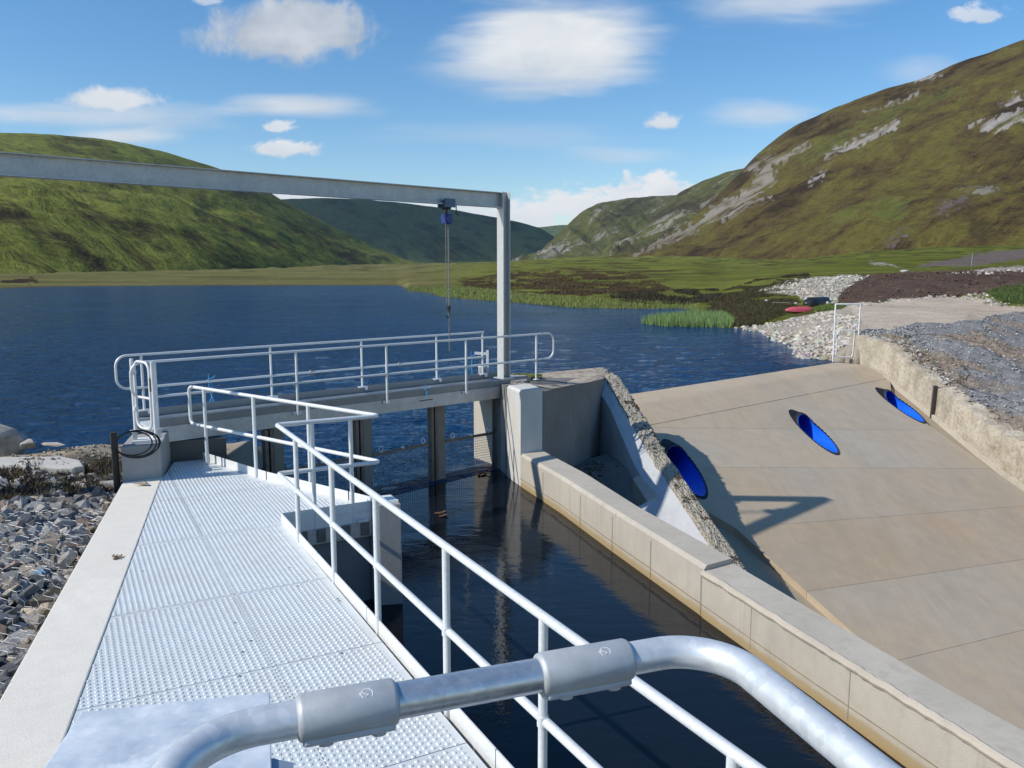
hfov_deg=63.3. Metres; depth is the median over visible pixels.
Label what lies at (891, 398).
drain pipe
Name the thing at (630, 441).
wing wall
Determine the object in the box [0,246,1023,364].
ground
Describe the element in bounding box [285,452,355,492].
trash screen
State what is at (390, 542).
corner pier
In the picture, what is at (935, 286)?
peat clods
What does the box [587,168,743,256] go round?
hill
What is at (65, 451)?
bank gravel
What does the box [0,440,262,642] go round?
bank ground
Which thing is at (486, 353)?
davit post
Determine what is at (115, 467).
steel stake
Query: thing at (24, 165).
gantry
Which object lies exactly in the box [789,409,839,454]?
drain pipe
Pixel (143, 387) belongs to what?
handrail
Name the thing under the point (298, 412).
handrail
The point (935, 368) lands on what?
broken concrete
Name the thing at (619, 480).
chamber floor
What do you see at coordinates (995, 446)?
training wall
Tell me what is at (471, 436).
trash screen
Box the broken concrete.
[881,336,954,386]
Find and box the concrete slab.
[0,456,84,474]
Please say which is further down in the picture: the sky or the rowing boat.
the rowing boat
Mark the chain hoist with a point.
(446, 217)
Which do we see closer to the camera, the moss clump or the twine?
the twine
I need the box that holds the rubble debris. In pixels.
[577,460,618,482]
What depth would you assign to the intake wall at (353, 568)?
10.71 m
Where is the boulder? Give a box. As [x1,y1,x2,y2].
[0,424,35,456]
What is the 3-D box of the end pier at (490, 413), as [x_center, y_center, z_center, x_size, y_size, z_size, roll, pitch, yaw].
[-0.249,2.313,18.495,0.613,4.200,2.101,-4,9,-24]
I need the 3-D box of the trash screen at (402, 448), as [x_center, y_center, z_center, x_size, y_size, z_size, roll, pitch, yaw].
[-2.155,1.863,16.424,0.060,1.477,1.459,8,11,43]
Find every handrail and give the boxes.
[114,331,487,413]
[129,332,553,432]
[187,385,765,767]
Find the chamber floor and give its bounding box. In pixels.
[575,453,660,505]
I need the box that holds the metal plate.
[45,693,293,767]
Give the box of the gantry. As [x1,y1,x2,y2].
[0,151,513,378]
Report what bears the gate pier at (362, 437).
in the lake
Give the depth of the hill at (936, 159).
991.41 m
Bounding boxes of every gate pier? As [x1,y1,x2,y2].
[261,428,284,478]
[352,419,372,495]
[427,405,445,480]
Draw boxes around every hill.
[0,133,427,273]
[281,198,553,262]
[512,195,675,260]
[538,225,566,236]
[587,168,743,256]
[606,40,1023,259]
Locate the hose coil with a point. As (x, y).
(135, 456)
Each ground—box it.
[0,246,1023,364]
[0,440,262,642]
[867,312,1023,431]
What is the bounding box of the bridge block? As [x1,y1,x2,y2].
[121,428,171,481]
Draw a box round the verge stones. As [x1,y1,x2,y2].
[841,293,1023,308]
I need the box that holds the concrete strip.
[0,477,162,767]
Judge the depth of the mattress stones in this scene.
35.84 m
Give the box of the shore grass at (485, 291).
[407,285,695,309]
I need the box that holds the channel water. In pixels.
[363,467,905,767]
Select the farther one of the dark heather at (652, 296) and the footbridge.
the dark heather at (652, 296)
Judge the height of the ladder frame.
2.604 m
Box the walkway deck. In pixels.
[67,452,513,767]
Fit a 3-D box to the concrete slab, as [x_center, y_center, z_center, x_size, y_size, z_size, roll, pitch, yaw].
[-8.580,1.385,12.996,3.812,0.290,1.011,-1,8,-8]
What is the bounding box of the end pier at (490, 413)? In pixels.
[474,398,504,472]
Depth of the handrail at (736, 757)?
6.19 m
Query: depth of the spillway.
21.58 m
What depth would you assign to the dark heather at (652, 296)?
91.12 m
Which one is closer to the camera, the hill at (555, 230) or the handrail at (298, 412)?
the handrail at (298, 412)
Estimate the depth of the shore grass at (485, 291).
96.33 m
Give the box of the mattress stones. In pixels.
[855,311,1023,440]
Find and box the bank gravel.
[3,444,122,460]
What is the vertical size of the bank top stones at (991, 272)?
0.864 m
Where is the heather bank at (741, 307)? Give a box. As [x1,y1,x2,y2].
[701,278,801,325]
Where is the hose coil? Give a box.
[113,430,160,458]
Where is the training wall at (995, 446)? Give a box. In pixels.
[851,334,1023,490]
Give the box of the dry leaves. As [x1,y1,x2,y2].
[112,554,121,559]
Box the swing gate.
[129,358,162,437]
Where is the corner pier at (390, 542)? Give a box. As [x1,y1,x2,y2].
[367,495,402,604]
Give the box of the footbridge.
[137,372,529,441]
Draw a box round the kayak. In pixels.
[785,307,813,311]
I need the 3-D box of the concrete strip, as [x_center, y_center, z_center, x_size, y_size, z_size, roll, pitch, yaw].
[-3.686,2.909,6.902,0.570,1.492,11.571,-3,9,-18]
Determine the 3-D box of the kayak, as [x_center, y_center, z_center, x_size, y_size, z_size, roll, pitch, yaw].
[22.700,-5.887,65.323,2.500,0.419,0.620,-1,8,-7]
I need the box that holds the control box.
[478,366,485,373]
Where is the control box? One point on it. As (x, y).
(479, 369)
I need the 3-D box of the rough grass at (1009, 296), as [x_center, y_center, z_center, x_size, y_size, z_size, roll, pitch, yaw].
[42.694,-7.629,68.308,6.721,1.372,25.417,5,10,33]
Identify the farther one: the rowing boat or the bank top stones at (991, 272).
the bank top stones at (991, 272)
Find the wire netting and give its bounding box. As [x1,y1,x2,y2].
[0,508,102,690]
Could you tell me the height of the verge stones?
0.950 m
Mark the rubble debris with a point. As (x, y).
(589, 472)
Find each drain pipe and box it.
[660,439,707,499]
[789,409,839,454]
[875,387,925,423]
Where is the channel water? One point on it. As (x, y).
(498, 523)
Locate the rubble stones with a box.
[759,274,868,303]
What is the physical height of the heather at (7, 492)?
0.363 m
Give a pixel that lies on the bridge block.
(157, 464)
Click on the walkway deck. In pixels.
(229, 588)
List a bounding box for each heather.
[0,455,122,500]
[465,270,669,294]
[610,288,725,304]
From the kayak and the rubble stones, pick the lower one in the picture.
the kayak
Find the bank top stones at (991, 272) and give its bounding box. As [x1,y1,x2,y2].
[947,268,1023,274]
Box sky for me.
[0,0,1023,226]
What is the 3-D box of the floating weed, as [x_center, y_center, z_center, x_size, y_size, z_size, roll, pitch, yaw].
[-1.241,2.281,14.652,0.187,0.056,0.313,-4,9,-27]
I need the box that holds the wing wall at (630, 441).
[593,367,745,570]
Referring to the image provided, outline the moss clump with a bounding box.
[510,373,541,379]
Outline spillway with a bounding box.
[630,363,1023,730]
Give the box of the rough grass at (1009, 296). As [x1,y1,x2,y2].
[987,282,1023,303]
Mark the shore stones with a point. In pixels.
(847, 323)
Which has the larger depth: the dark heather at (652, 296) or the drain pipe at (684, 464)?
the dark heather at (652, 296)
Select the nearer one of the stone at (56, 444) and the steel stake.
the steel stake
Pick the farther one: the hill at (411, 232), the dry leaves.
the hill at (411, 232)
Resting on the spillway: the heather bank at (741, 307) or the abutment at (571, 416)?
the abutment at (571, 416)
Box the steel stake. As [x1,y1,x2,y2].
[110,432,120,492]
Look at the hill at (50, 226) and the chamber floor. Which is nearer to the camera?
the chamber floor
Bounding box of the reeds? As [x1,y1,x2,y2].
[640,306,734,327]
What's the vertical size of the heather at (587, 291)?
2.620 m
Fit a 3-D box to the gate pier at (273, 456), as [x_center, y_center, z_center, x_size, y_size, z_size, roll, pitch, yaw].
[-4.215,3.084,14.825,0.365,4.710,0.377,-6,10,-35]
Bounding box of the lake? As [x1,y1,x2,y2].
[0,285,849,499]
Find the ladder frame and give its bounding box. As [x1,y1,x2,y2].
[832,303,860,361]
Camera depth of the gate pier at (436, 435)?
16.92 m
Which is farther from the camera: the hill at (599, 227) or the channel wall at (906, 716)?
the hill at (599, 227)
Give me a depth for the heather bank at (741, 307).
76.78 m
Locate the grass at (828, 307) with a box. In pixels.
[811,302,848,311]
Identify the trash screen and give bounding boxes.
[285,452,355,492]
[372,438,430,492]
[445,427,494,477]
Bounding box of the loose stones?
[0,456,122,698]
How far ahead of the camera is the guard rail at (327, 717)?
1.23 m
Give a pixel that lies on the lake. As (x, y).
(62, 349)
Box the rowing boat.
[803,297,829,304]
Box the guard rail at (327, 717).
[152,635,901,767]
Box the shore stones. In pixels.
[735,311,861,359]
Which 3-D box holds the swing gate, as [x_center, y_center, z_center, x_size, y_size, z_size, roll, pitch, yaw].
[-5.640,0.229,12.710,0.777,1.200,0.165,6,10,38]
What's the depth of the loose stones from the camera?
9.33 m
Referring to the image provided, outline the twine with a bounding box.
[207,374,214,402]
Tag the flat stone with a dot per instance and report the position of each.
(142, 483)
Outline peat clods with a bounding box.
[840,269,1023,302]
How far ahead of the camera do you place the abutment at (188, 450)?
13.51 m
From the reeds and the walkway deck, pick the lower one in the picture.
the walkway deck
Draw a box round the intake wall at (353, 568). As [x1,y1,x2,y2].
[301,519,371,600]
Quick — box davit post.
[474,350,488,372]
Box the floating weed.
[434,510,448,516]
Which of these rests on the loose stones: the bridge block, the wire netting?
the wire netting
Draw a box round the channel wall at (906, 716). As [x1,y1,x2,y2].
[507,384,1023,767]
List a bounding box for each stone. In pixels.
[41,442,63,446]
[133,481,148,484]
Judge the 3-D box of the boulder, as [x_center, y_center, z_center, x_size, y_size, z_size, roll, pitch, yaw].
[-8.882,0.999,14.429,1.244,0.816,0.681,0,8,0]
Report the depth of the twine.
14.72 m
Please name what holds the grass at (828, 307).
on the ground at (671, 272)
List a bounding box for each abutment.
[170,435,226,464]
[501,368,607,475]
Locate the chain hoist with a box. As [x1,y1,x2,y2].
[437,198,458,348]
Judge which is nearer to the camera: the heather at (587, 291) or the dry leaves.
the dry leaves

